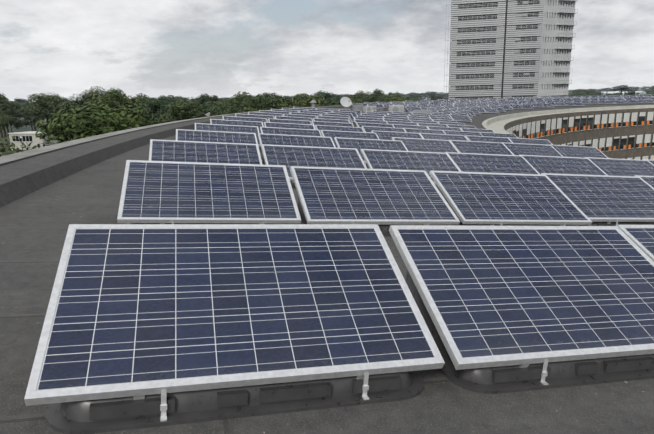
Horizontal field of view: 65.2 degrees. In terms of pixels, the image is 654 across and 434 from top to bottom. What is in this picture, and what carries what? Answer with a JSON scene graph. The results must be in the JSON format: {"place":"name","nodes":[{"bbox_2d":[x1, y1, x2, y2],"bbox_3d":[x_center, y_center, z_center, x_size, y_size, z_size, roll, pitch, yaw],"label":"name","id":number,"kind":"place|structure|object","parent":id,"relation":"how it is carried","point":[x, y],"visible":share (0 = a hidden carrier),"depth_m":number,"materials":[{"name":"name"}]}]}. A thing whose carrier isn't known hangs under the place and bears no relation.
{"place":"outdoors","nodes":[
{"label":"outdoors","id":0,"kind":"place"},
{"bbox_2d":[0,92,645,155],"bbox_3d":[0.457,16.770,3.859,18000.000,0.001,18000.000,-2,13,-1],"label":"ground","id":1,"kind":"structure","parent":0,"point":[24,128],"depth_m":371.42,"materials":[{"name":"green plant"}]},
{"bbox_2d":[0,93,19,140],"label":"tree","id":2,"kind":"object","parent":1,"relation":"on","point":[9,108],"visible":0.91,"depth_m":249.52,"materials":[{"name":"green plant"}]},
{"bbox_2d":[0,113,28,132],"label":"tree","id":3,"kind":"object","parent":1,"relation":"on","point":[12,120],"visible":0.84,"depth_m":236.52,"materials":[{"name":"green plant"}]},
{"bbox_2d":[0,134,28,156],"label":"tree","id":4,"kind":"object","parent":1,"relation":"on","point":[4,151],"visible":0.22,"depth_m":47.60,"materials":[{"name":"green plant"}]},
{"bbox_2d":[20,115,42,130],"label":"tree","id":5,"kind":"object","parent":1,"relation":"on","point":[33,120],"visible":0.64,"depth_m":276.51,"materials":[{"name":"green plant"}]},
{"bbox_2d":[8,131,61,149],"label":"building","id":6,"kind":"structure","parent":1,"relation":"on","point":[28,137],"depth_m":202.40,"materials":[{"name":"white paint"}]},
{"bbox_2d":[15,92,72,123],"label":"tree","id":7,"kind":"object","parent":1,"relation":"on","point":[42,106],"visible":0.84,"depth_m":243.63,"materials":[{"name":"green plant"}]},
{"bbox_2d":[56,102,80,122],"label":"tree","id":8,"kind":"object","parent":1,"relation":"on","point":[73,107],"visible":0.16,"depth_m":252.41,"materials":[{"name":"green plant"}]},
{"bbox_2d":[17,101,158,152],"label":"tree","id":9,"kind":"object","parent":1,"relation":"on","point":[81,125],"visible":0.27,"depth_m":54.10,"materials":[{"name":"green plant"}]},
{"bbox_2d":[67,86,116,111],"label":"tree","id":10,"kind":"object","parent":1,"relation":"on","point":[84,98],"visible":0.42,"depth_m":222.23,"materials":[{"name":"green plant"}]},
{"bbox_2d":[69,88,147,126],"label":"tree","id":11,"kind":"object","parent":1,"relation":"on","point":[114,101],"visible":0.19,"depth_m":118.80,"materials":[{"name":"green plant"}]},
{"bbox_2d":[88,90,145,123],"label":"tree","id":12,"kind":"object","parent":1,"relation":"on","point":[96,101],"visible":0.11,"depth_m":167.20,"materials":[{"name":"green plant"}]},
{"bbox_2d":[133,93,153,106],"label":"tree","id":13,"kind":"object","parent":1,"relation":"on","point":[143,99],"visible":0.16,"depth_m":243.06,"materials":[{"name":"green plant"}]},
{"bbox_2d":[126,112,175,128],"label":"tree","id":14,"kind":"object","parent":1,"relation":"on","point":[155,121],"visible":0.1,"depth_m":111.59,"materials":[{"name":"green plant"}]},
{"bbox_2d":[143,98,181,124],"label":"tree","id":15,"kind":"object","parent":1,"relation":"on","point":[158,108],"visible":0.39,"depth_m":166.73,"materials":[{"name":"green plant"}]},
{"bbox_2d":[151,95,175,102],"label":"tree","id":16,"kind":"object","parent":1,"relation":"on","point":[165,98],"visible":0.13,"depth_m":243.69,"materials":[{"name":"green plant"}]},
{"bbox_2d":[148,98,219,124],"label":"tree","id":17,"kind":"object","parent":1,"relation":"on","point":[184,109],"visible":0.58,"depth_m":148.06,"materials":[{"name":"green plant"}]},
{"bbox_2d":[195,93,217,113],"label":"tree","id":18,"kind":"object","parent":1,"relation":"on","point":[204,99],"visible":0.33,"depth_m":227.79,"materials":[{"name":"green plant"}]},
{"bbox_2d":[192,102,224,118],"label":"tree","id":19,"kind":"object","parent":1,"relation":"on","point":[207,107],"visible":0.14,"depth_m":187.19,"materials":[{"name":"green plant"}]},
{"bbox_2d":[205,99,228,112],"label":"tree","id":20,"kind":"object","parent":1,"relation":"on","point":[221,105],"visible":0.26,"depth_m":207.34,"materials":[{"name":"green plant"}]},
{"bbox_2d":[216,91,259,114],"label":"tree","id":21,"kind":"object","parent":1,"relation":"on","point":[232,107],"visible":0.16,"depth_m":145.70,"materials":[{"name":"green plant"}]},
{"bbox_2d":[239,93,288,112],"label":"tree","id":22,"kind":"object","parent":1,"relation":"on","point":[272,103],"visible":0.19,"depth_m":131.49,"materials":[{"name":"green plant"}]},
{"bbox_2d":[277,93,325,108],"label":"tree","id":23,"kind":"object","parent":1,"relation":"on","point":[303,103],"visible":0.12,"depth_m":130.09,"materials":[{"name":"green plant"}]},
{"bbox_2d":[306,90,333,102],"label":"tree","id":24,"kind":"object","parent":1,"relation":"on","point":[319,94],"visible":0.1,"depth_m":292.81,"materials":[{"name":"green plant"}]},
{"bbox_2d":[319,91,341,101],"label":"tree","id":25,"kind":"object","parent":1,"relation":"on","point":[327,95],"visible":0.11,"depth_m":275.02,"materials":[{"name":"green plant"}]},
{"bbox_2d":[308,96,356,106],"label":"tree","id":26,"kind":"object","parent":1,"relation":"on","point":[329,102],"visible":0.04,"depth_m":116.42,"materials":[{"name":"green plant"}]},
{"bbox_2d":[345,94,361,104],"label":"tree","id":27,"kind":"object","parent":1,"relation":"on","point":[355,98],"visible":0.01,"depth_m":148.07,"materials":[{"name":"green plant"}]},
{"bbox_2d":[353,90,379,101],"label":"tree","id":28,"kind":"object","parent":1,"relation":"on","point":[359,94],"visible":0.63,"depth_m":447.48,"materials":[{"name":"green plant"}]},
{"bbox_2d":[362,88,386,102],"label":"tree","id":29,"kind":"object","parent":1,"relation":"on","point":[378,93],"visible":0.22,"depth_m":248.81,"materials":[{"name":"green plant"}]},
{"bbox_2d":[371,95,387,102],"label":"tree","id":30,"kind":"object","parent":1,"relation":"on","point":[383,98],"visible":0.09,"depth_m":226.89,"materials":[{"name":"green plant"}]},
{"bbox_2d":[386,94,408,101],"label":"tree","id":31,"kind":"object","parent":1,"relation":"on","point":[397,98],"visible":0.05,"depth_m":165.50,"materials":[{"name":"green plant"}]},
{"bbox_2d":[427,94,443,100],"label":"tree","id":32,"kind":"object","parent":1,"relation":"on","point":[438,96],"visible":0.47,"depth_m":531.24,"materials":[{"name":"green plant"}]},
{"bbox_2d":[605,85,635,93],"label":"building","id":33,"kind":"structure","parent":1,"relation":"on","point":[621,88],"depth_m":1120.09,"materials":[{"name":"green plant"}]},
{"bbox_2d":[0,101,653,433],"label":"ring building","id":34,"kind":"structure","parent":0,"point":[49,194],"depth_m":2.73,"materials":[{"name":"concrete"}]},
{"bbox_2d":[149,139,262,164],"bbox_3d":[-1.822,-0.821,7.743,1.650,0.567,1.025,0,13,-17],"label":"solar panel","id":35,"kind":"object","parent":34,"relation":"on","point":[198,151],"visible":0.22,"depth_m":7.82,"materials":[{"name":"glass"}]},
{"bbox_2d":[117,160,300,223],"bbox_3d":[-1.162,-0.212,5.120,1.650,0.567,1.025,0,12,-16],"label":"solar panel","id":36,"kind":"object","parent":34,"relation":"on","point":[162,192],"visible":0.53,"depth_m":5.00,"materials":[{"name":"glass"}]},
{"bbox_2d":[176,129,260,155],"bbox_3d":[-2.246,-1.450,10.488,1.650,0.567,1.025,0,13,-16],"label":"solar panel","id":37,"kind":"object","parent":34,"relation":"on","point":[213,136],"visible":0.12,"depth_m":10.63,"materials":[{"name":"glass"}]},
{"bbox_2d":[195,123,260,150],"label":"solar panel","id":38,"kind":"object","parent":34,"relation":"on","point":[226,128],"visible":0.15,"depth_m":13.37,"materials":[{"name":"glass"}]},
{"bbox_2d":[24,224,444,433],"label":"solar panel","id":39,"kind":"object","parent":34,"relation":"on","point":[150,325],"visible":1,"depth_m":2.23,"materials":[{"name":"glass"}]},
{"bbox_2d":[210,119,263,132],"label":"solar panel","id":40,"kind":"object","parent":34,"relation":"on","point":[236,122],"visible":0.16,"depth_m":16.17,"materials":[{"name":"glass"}]},
{"bbox_2d":[222,116,267,126],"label":"solar panel","id":41,"kind":"object","parent":34,"relation":"on","point":[263,120],"visible":0.16,"depth_m":18.97,"materials":[{"name":"glass"}]},
{"bbox_2d":[235,113,274,121],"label":"solar panel","id":42,"kind":"object","parent":34,"relation":"on","point":[254,116],"visible":0.14,"depth_m":21.78,"materials":[{"name":"glass"}]},
{"bbox_2d":[248,112,282,117],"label":"solar panel","id":43,"kind":"object","parent":34,"relation":"on","point":[271,114],"visible":0.15,"depth_m":24.67,"materials":[{"name":"glass"}]},
{"bbox_2d":[259,110,289,114],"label":"solar panel","id":44,"kind":"object","parent":34,"relation":"on","point":[280,112],"visible":0.35,"depth_m":27.55,"materials":[{"name":"glass"}]},
{"bbox_2d":[271,109,297,113],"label":"solar panel","id":45,"kind":"object","parent":34,"relation":"on","point":[289,111],"visible":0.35,"depth_m":30.41,"materials":[{"name":"glass"}]},
{"bbox_2d":[264,122,314,129],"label":"solar panel","id":46,"kind":"object","parent":34,"relation":"on","point":[288,125],"visible":0.16,"depth_m":16.65,"materials":[{"name":"glass"}]},
{"bbox_2d":[268,118,311,124],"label":"solar panel","id":47,"kind":"object","parent":34,"relation":"on","point":[289,121],"visible":0.17,"depth_m":19.44,"materials":[{"name":"glass"}]},
{"bbox_2d":[260,127,321,135],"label":"solar panel","id":48,"kind":"object","parent":34,"relation":"on","point":[288,131],"visible":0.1,"depth_m":13.84,"materials":[{"name":"glass"}]},
{"bbox_2d":[275,116,312,124],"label":"solar panel","id":49,"kind":"object","parent":34,"relation":"on","point":[293,118],"visible":0.08,"depth_m":22.27,"materials":[{"name":"glass"}]},
{"bbox_2d":[258,133,335,163],"bbox_3d":[-0.606,-1.439,10.956,1.650,0.567,1.025,0,13,-16],"label":"solar panel","id":50,"kind":"object","parent":34,"relation":"on","point":[292,140],"visible":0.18,"depth_m":11.09,"materials":[{"name":"glass"}]},
{"bbox_2d":[283,114,316,120],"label":"solar panel","id":51,"kind":"object","parent":34,"relation":"on","point":[305,116],"visible":0.11,"depth_m":25.12,"materials":[{"name":"glass"}]},
{"bbox_2d":[290,112,319,116],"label":"solar panel","id":52,"kind":"object","parent":34,"relation":"on","point":[314,114],"visible":0.35,"depth_m":28.03,"materials":[{"name":"glass"}]},
{"bbox_2d":[299,110,325,115],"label":"solar panel","id":53,"kind":"object","parent":34,"relation":"on","point":[320,113],"visible":0.34,"depth_m":30.94,"materials":[{"name":"glass"}]},
{"bbox_2d":[261,144,366,188],"bbox_3d":[-0.185,-0.815,8.231,1.650,0.567,1.025,0,13,-17],"label":"solar panel","id":54,"kind":"object","parent":34,"relation":"on","point":[288,156],"visible":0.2,"depth_m":8.29,"materials":[{"name":"glass"}]},
{"bbox_2d":[313,118,349,122],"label":"solar panel","id":55,"kind":"object","parent":34,"relation":"on","point":[331,120],"visible":0.16,"depth_m":22.73,"materials":[{"name":"glass"}]},
{"bbox_2d":[312,121,353,129],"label":"solar panel","id":56,"kind":"object","parent":34,"relation":"on","point":[314,123],"visible":0.19,"depth_m":19.93,"materials":[{"name":"glass"}]},
{"bbox_2d":[317,116,350,122],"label":"solar panel","id":57,"kind":"object","parent":34,"relation":"on","point":[331,117],"visible":0.18,"depth_m":25.60,"materials":[{"name":"glass"}]},
{"bbox_2d":[321,114,352,123],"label":"solar panel","id":58,"kind":"object","parent":34,"relation":"on","point":[333,115],"visible":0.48,"depth_m":28.46,"materials":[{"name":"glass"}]},
{"bbox_2d":[315,125,363,136],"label":"solar panel","id":59,"kind":"object","parent":34,"relation":"on","point":[338,128],"visible":0.13,"depth_m":17.10,"materials":[{"name":"glass"}]},
{"bbox_2d":[326,112,354,123],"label":"solar panel","id":60,"kind":"object","parent":34,"relation":"on","point":[351,117],"visible":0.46,"depth_m":31.31,"materials":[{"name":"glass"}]},
{"bbox_2d":[332,111,356,116],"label":"solar panel","id":61,"kind":"object","parent":34,"relation":"on","point":[354,114],"visible":0.36,"depth_m":34.29,"materials":[{"name":"glass"}]},
{"bbox_2d":[340,97,350,109],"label":"satellite dish","id":62,"kind":"object","parent":34,"relation":"on","point":[345,102],"visible":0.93,"depth_m":41.16,"materials":[{"name":"grey metal"}]},
{"bbox_2d":[321,130,379,147],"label":"solar panel","id":63,"kind":"object","parent":34,"relation":"on","point":[332,134],"visible":0.16,"depth_m":14.32,"materials":[{"name":"glass"}]},
{"bbox_2d":[352,104,362,112],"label":"roof air conditioner","id":64,"kind":"object","parent":34,"relation":"on","point":[358,107],"visible":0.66,"depth_m":44.15,"materials":[{"name":"grey paint"}]},
{"bbox_2d":[354,117,383,126],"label":"solar panel","id":65,"kind":"object","parent":34,"relation":"on","point":[365,118],"visible":0.36,"depth_m":27.36,"materials":[{"name":"glass"}]},
{"bbox_2d":[363,106,375,112],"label":"roof air conditioner","id":66,"kind":"object","parent":34,"relation":"on","point":[368,108],"visible":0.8,"depth_m":45.24,"materials":[{"name":"grey metal"}]},
{"bbox_2d":[334,137,407,164],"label":"solar panel","id":67,"kind":"object","parent":34,"relation":"on","point":[358,144],"visible":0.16,"depth_m":11.52,"materials":[{"name":"glass"}]},
{"bbox_2d":[354,119,387,126],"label":"solar panel","id":68,"kind":"object","parent":34,"relation":"on","point":[370,121],"visible":0.15,"depth_m":24.45,"materials":[{"name":"glass"}]},
{"bbox_2d":[290,166,459,235],"bbox_3d":[0.482,-0.195,5.561,1.650,0.567,1.025,0,13,-17],"label":"solar panel","id":69,"kind":"object","parent":34,"relation":"on","point":[384,199],"visible":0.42,"depth_m":5.44,"materials":[{"name":"glass"}]},
{"bbox_2d":[356,122,394,127],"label":"solar panel","id":70,"kind":"object","parent":34,"relation":"on","point":[360,124],"visible":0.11,"depth_m":21.60,"materials":[{"name":"glass"}]},
{"bbox_2d":[367,104,384,110],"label":"solar panel","id":71,"kind":"object","parent":34,"relation":"on","point":[379,105],"visible":0.68,"depth_m":52.10,"materials":[{"name":"glass"}]},
{"bbox_2d":[362,126,405,132],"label":"solar panel","id":72,"kind":"object","parent":34,"relation":"on","point":[368,128],"visible":0.13,"depth_m":18.74,"materials":[{"name":"glass"}]},
{"bbox_2d":[389,105,403,111],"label":"roof air conditioner","id":73,"kind":"object","parent":34,"relation":"on","point":[396,108],"visible":0.59,"depth_m":43.47,"materials":[{"name":"grey metal"}]},
{"bbox_2d":[371,130,422,139],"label":"solar panel","id":74,"kind":"object","parent":34,"relation":"on","point":[385,135],"visible":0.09,"depth_m":15.98,"materials":[{"name":"glass"}]},
{"bbox_2d":[383,118,411,121],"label":"solar panel","id":75,"kind":"object","parent":34,"relation":"on","point":[396,120],"visible":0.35,"depth_m":27.94,"materials":[{"name":"glass"}]},
{"bbox_2d":[386,121,417,124],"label":"solar panel","id":76,"kind":"object","parent":34,"relation":"on","point":[401,123],"visible":0.17,"depth_m":25.09,"materials":[{"name":"glass"}]},
{"bbox_2d":[360,149,460,188],"bbox_3d":[1.466,-0.799,8.681,1.650,0.567,1.025,0,13,-16],"label":"solar panel","id":77,"kind":"object","parent":34,"relation":"on","point":[427,162],"visible":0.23,"depth_m":8.75,"materials":[{"name":"glass"}]},
{"bbox_2d":[393,124,427,128],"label":"solar panel","id":78,"kind":"object","parent":34,"relation":"on","point":[409,126],"visible":0.11,"depth_m":22.23,"materials":[{"name":"glass"}]},
{"bbox_2d":[405,106,421,111],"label":"solar panel","id":79,"kind":"object","parent":34,"relation":"on","point":[409,109],"visible":0.66,"depth_m":51.58,"materials":[{"name":"glass"}]},
{"bbox_2d":[411,110,433,112],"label":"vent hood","id":80,"kind":"object","parent":34,"relation":"on","point":[421,111],"visible":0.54,"depth_m":42.69,"materials":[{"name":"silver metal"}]},
{"bbox_2d":[404,128,444,133],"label":"solar panel","id":81,"kind":"object","parent":34,"relation":"on","point":[411,130],"visible":0.11,"depth_m":19.37,"materials":[{"name":"glass"}]},
{"bbox_2d":[411,120,437,123],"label":"solar panel","id":82,"kind":"object","parent":34,"relation":"on","point":[421,121],"visible":0.34,"depth_m":28.56,"materials":[{"name":"glass"}]},
{"bbox_2d":[392,137,458,152],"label":"solar panel","id":83,"kind":"object","parent":34,"relation":"on","point":[426,145],"visible":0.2,"depth_m":13.13,"materials":[{"name":"glass"}]},
{"bbox_2d":[417,123,447,126],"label":"solar panel","id":84,"kind":"object","parent":34,"relation":"on","point":[431,124],"visible":0.12,"depth_m":25.67,"materials":[{"name":"glass"}]},
{"bbox_2d":[420,133,468,140],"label":"solar panel","id":85,"kind":"object","parent":34,"relation":"on","point":[442,136],"visible":0.15,"depth_m":16.61,"materials":[{"name":"glass"}]},
{"bbox_2d":[427,126,461,130],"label":"solar panel","id":86,"kind":"object","parent":34,"relation":"on","point":[443,128],"visible":0.13,"depth_m":22.77,"materials":[{"name":"glass"}]},
{"bbox_2d":[438,121,464,124],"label":"solar panel","id":87,"kind":"object","parent":34,"relation":"on","point":[452,123],"visible":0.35,"depth_m":29.06,"materials":[{"name":"glass"}]},
{"bbox_2d":[449,114,471,122],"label":"solar panel","id":88,"kind":"object","parent":34,"relation":"on","point":[462,118],"visible":0.75,"depth_m":41.15,"materials":[{"name":"glass"}]},
{"bbox_2d":[446,124,476,128],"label":"solar panel","id":89,"kind":"object","parent":34,"relation":"on","point":[460,126],"visible":0.34,"depth_m":26.24,"materials":[{"name":"glass"}]},
{"bbox_2d":[443,130,482,135],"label":"solar panel","id":90,"kind":"object","parent":34,"relation":"on","point":[451,132],"visible":0.13,"depth_m":19.96,"materials":[{"name":"glass"}]},
{"bbox_2d":[460,128,494,132],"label":"solar panel","id":91,"kind":"object","parent":34,"relation":"on","point":[477,130],"visible":0.12,"depth_m":23.34,"materials":[{"name":"glass"}]},
{"bbox_2d":[450,140,513,154],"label":"solar panel","id":92,"kind":"object","parent":34,"relation":"on","point":[478,147],"visible":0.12,"depth_m":13.67,"materials":[{"name":"glass"}]},
{"bbox_2d":[465,135,512,142],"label":"solar panel","id":93,"kind":"object","parent":34,"relation":"on","point":[489,139],"visible":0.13,"depth_m":17.13,"materials":[{"name":"glass"}]},
{"bbox_2d":[483,108,498,113],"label":"solar panel","id":94,"kind":"object","parent":34,"relation":"on","point":[491,110],"visible":0.96,"depth_m":57.54,"materials":[{"name":"glass"}]},
{"bbox_2d":[445,152,539,173],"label":"solar panel","id":95,"kind":"object","parent":34,"relation":"on","point":[489,163],"visible":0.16,"depth_m":9.37,"materials":[{"name":"glass"}]},
{"bbox_2d":[480,132,517,137],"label":"solar panel","id":96,"kind":"object","parent":34,"relation":"on","point":[489,134],"visible":0.08,"depth_m":20.56,"materials":[{"name":"glass"}]},
{"bbox_2d":[429,171,591,225],"bbox_3d":[2.124,-0.188,6.054,1.650,0.567,1.025,0,12,-16],"label":"solar panel","id":97,"kind":"object","parent":34,"relation":"on","point":[488,199],"visible":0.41,"depth_m":5.92,"materials":[{"name":"glass"}]},
{"bbox_2d":[389,225,653,393],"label":"solar panel","id":98,"kind":"object","parent":34,"relation":"on","point":[505,309],"visible":0.9,"depth_m":2.69,"materials":[{"name":"glass"}]},
{"bbox_2d":[507,137,552,144],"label":"solar panel","id":99,"kind":"object","parent":34,"relation":"on","point":[531,141],"visible":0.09,"depth_m":17.71,"materials":[{"name":"glass"}]},
{"bbox_2d":[502,142,562,156],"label":"solar panel","id":100,"kind":"object","parent":34,"relation":"on","point":[530,149],"visible":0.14,"depth_m":14.27,"materials":[{"name":"glass"}]},
{"bbox_2d":[522,155,606,174],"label":"solar panel","id":101,"kind":"object","parent":34,"relation":"on","point":[562,165],"visible":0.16,"depth_m":10.02,"materials":[{"name":"glass"}]},
{"bbox_2d":[551,145,607,157],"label":"solar panel","id":102,"kind":"object","parent":34,"relation":"on","point":[575,151],"visible":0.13,"depth_m":14.90,"materials":[{"name":"glass"}]},
{"bbox_2d":[506,111,653,159],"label":"courtyard facade","id":103,"kind":"structure","parent":34,"relation":"attached to","point":[521,130],"depth_m":73.48,"materials":[{"name":"wood"}]},
{"bbox_2d":[541,173,653,225],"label":"solar panel","id":104,"kind":"object","parent":34,"relation":"on","point":[602,200],"visible":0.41,"depth_m":6.55,"materials":[{"name":"glass"}]},
{"bbox_2d":[585,157,653,175],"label":"solar panel","id":105,"kind":"object","parent":34,"relation":"on","point":[619,167],"visible":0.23,"depth_m":10.61,"materials":[{"name":"glass"}]},
{"bbox_2d":[617,225,653,261],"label":"solar panel","id":106,"kind":"object","parent":34,"relation":"on","point":[641,237],"visible":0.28,"depth_m":3.45,"materials":[{"name":"glass"}]},
{"bbox_2d":[635,175,653,187],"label":"solar panel","id":107,"kind":"object","parent":34,"relation":"on","point":[649,180],"visible":0.1,"depth_m":7.34,"materials":[{"name":"glass"}]},
{"bbox_2d":[0,0,653,101],"label":"sky","id":108,"kind":"structure","parent":0,"point":[189,49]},
{"bbox_2d":[444,0,577,99],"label":"office tower","id":109,"kind":"structure","parent":0,"point":[509,48],"depth_m":149.36,"materials":[{"name":"white concrete"}]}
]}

